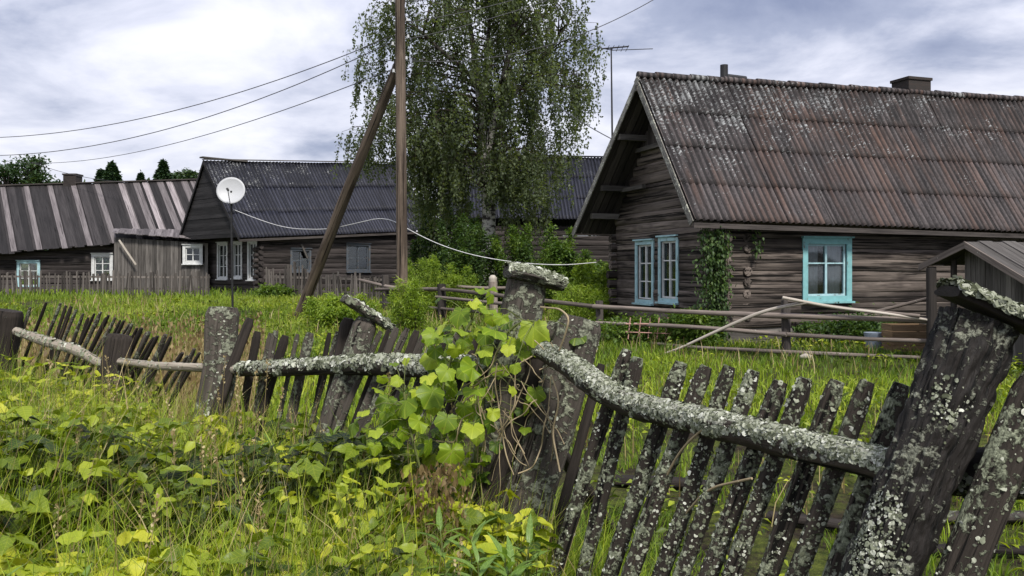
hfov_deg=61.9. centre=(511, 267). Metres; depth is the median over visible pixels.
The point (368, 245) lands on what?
window
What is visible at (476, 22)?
overhead wire
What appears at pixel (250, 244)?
window
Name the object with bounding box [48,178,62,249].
broadleaf tree
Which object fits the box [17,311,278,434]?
dry grass
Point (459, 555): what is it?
dry stalks
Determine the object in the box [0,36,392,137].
overhead wire
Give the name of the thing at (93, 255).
window
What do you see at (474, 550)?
willowherb
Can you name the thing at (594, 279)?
bush
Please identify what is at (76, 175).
overhead wire
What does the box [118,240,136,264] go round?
pole
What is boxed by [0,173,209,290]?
log house
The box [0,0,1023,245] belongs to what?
sky
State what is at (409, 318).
bush
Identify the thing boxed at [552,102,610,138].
overhead wire
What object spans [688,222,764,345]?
climbing vine
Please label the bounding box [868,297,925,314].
pole
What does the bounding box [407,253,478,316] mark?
bush
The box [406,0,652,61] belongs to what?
overhead wire
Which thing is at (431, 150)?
birch tree
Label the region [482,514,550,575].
willowherb
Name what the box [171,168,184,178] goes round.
broadleaf tree
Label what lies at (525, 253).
bush
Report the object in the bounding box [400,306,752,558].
dead vine
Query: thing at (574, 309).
bush
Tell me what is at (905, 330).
crate
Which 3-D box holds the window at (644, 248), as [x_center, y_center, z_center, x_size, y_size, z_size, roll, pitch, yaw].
[3.264,0.097,20.853,0.255,1.604,1.003,0,0,-18]
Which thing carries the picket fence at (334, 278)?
on the ground at (762, 540)
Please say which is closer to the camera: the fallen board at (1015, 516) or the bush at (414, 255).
the fallen board at (1015, 516)
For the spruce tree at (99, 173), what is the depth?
81.69 m
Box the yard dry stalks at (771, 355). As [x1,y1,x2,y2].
[0,293,1001,526]
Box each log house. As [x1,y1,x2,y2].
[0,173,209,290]
[177,156,434,292]
[438,154,615,284]
[571,64,1023,343]
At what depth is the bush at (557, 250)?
26.54 m
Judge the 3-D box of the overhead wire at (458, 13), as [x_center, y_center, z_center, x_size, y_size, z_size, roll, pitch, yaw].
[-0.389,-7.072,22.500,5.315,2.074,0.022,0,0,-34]
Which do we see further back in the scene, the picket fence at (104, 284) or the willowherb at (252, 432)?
the picket fence at (104, 284)
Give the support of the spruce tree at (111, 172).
on the ground at (762, 540)
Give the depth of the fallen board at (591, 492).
4.75 m
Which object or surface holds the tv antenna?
on the ground at (762, 540)
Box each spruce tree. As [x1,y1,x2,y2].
[93,168,106,275]
[96,160,123,271]
[136,170,146,179]
[152,159,172,179]
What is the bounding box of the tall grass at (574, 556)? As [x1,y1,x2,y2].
[0,331,707,575]
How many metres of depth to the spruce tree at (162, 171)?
77.68 m
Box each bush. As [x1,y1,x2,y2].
[247,282,297,297]
[299,291,381,330]
[383,275,435,333]
[407,197,479,294]
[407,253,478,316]
[428,212,502,309]
[457,229,548,307]
[485,221,577,310]
[545,283,607,322]
[546,248,615,312]
[567,256,619,321]
[588,311,674,347]
[657,304,728,347]
[792,302,904,348]
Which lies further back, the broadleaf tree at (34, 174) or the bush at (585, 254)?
the broadleaf tree at (34, 174)
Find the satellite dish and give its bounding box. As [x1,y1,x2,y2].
[216,177,244,306]
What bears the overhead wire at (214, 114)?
attached to the utility pole at (397, 76)
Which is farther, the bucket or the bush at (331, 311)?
the bush at (331, 311)
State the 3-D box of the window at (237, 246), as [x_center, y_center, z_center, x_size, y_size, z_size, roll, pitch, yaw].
[-12.322,-0.351,38.346,0.909,1.724,0.255,0,0,44]
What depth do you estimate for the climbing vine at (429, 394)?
3.60 m
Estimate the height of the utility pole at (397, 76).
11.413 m
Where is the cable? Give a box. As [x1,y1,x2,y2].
[233,209,595,264]
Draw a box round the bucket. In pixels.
[864,332,882,350]
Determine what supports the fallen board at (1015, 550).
on the ground at (762, 540)
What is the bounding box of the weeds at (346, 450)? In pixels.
[0,354,563,575]
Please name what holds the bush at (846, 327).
on the ground at (762, 540)
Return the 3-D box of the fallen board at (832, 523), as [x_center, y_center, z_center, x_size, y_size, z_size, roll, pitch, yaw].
[1.873,1.537,5.149,0.648,0.060,0.128,0,0,29]
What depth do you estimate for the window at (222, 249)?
39.37 m
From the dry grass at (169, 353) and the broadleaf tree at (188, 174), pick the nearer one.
the dry grass at (169, 353)
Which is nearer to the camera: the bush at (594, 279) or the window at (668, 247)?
the window at (668, 247)
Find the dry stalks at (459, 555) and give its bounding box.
[0,322,676,575]
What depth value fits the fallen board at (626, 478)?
6.07 m
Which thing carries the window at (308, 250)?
in the log house at (302, 197)
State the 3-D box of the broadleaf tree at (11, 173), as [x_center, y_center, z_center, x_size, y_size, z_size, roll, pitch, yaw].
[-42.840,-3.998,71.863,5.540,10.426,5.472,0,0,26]
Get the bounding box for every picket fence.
[0,270,209,295]
[265,262,381,300]
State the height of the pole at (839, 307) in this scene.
0.406 m
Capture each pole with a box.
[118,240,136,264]
[294,0,408,327]
[667,302,806,352]
[782,296,926,320]
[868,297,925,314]
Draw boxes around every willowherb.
[69,563,91,575]
[241,422,344,459]
[415,507,527,575]
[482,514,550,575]
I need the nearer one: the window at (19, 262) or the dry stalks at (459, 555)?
the dry stalks at (459, 555)
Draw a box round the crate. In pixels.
[881,323,925,351]
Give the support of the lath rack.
attached to the rail fence at (785, 315)
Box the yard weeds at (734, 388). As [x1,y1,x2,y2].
[0,294,1023,575]
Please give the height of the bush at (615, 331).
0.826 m
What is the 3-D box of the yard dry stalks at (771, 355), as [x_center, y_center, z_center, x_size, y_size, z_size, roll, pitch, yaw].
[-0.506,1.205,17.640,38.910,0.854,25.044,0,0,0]
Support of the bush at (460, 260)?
on the ground at (762, 540)
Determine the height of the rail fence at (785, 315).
1.732 m
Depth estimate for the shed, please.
13.87 m
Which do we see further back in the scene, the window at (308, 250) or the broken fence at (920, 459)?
the window at (308, 250)
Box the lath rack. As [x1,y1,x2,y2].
[626,317,670,338]
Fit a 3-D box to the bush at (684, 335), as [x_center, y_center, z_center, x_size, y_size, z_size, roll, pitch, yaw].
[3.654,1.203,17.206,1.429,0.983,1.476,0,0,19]
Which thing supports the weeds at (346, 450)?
on the ground at (762, 540)
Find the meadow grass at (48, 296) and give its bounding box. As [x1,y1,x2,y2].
[0,280,862,348]
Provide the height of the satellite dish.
4.347 m
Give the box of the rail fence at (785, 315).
[359,268,936,358]
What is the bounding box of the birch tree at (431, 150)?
[329,0,609,281]
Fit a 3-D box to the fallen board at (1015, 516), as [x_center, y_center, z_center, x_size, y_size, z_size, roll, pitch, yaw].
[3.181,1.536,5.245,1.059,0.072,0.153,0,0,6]
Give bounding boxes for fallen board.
[564,453,615,537]
[614,475,706,488]
[766,511,841,529]
[932,544,1023,554]
[946,510,1023,522]
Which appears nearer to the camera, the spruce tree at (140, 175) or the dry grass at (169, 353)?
the dry grass at (169, 353)
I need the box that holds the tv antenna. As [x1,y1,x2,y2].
[593,45,652,270]
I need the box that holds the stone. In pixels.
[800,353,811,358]
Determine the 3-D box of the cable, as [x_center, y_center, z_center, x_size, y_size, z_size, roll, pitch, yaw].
[-3.570,-0.926,22.607,11.866,1.723,1.516,0,0,28]
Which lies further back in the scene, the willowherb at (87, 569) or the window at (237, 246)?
the window at (237, 246)
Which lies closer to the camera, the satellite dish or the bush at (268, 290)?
the satellite dish
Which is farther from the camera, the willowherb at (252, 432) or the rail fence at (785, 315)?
the rail fence at (785, 315)
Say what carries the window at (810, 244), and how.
in the log house at (865, 197)
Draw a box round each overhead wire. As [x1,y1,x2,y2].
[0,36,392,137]
[0,41,392,155]
[16,68,393,162]
[32,162,127,182]
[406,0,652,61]
[407,0,512,22]
[408,0,546,39]
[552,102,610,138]
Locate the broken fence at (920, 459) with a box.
[0,261,1023,575]
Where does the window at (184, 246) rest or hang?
in the log house at (73, 223)
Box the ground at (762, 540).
[0,264,1023,575]
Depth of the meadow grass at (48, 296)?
26.48 m
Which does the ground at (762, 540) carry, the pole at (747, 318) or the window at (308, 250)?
the pole at (747, 318)
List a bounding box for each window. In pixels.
[16,260,40,286]
[90,253,112,280]
[181,244,202,264]
[215,242,227,279]
[230,241,241,278]
[245,241,259,280]
[290,248,311,272]
[346,243,371,272]
[632,238,653,305]
[655,234,678,304]
[801,236,854,302]
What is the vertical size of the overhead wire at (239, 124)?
1.061 m
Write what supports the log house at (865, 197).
on the ground at (762, 540)
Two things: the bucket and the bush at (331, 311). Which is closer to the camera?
the bucket
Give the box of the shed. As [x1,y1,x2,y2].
[918,241,1023,364]
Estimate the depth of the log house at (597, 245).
42.27 m
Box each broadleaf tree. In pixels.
[0,159,34,250]
[8,153,61,275]
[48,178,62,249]
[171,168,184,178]
[173,167,198,180]
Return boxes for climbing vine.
[343,286,586,505]
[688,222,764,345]
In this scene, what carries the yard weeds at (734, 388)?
on the ground at (762, 540)
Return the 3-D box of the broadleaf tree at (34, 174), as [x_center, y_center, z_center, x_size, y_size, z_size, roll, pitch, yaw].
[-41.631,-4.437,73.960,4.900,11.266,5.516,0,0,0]
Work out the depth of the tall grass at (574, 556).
3.35 m
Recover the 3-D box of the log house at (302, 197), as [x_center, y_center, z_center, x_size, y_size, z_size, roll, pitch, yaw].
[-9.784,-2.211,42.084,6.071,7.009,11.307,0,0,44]

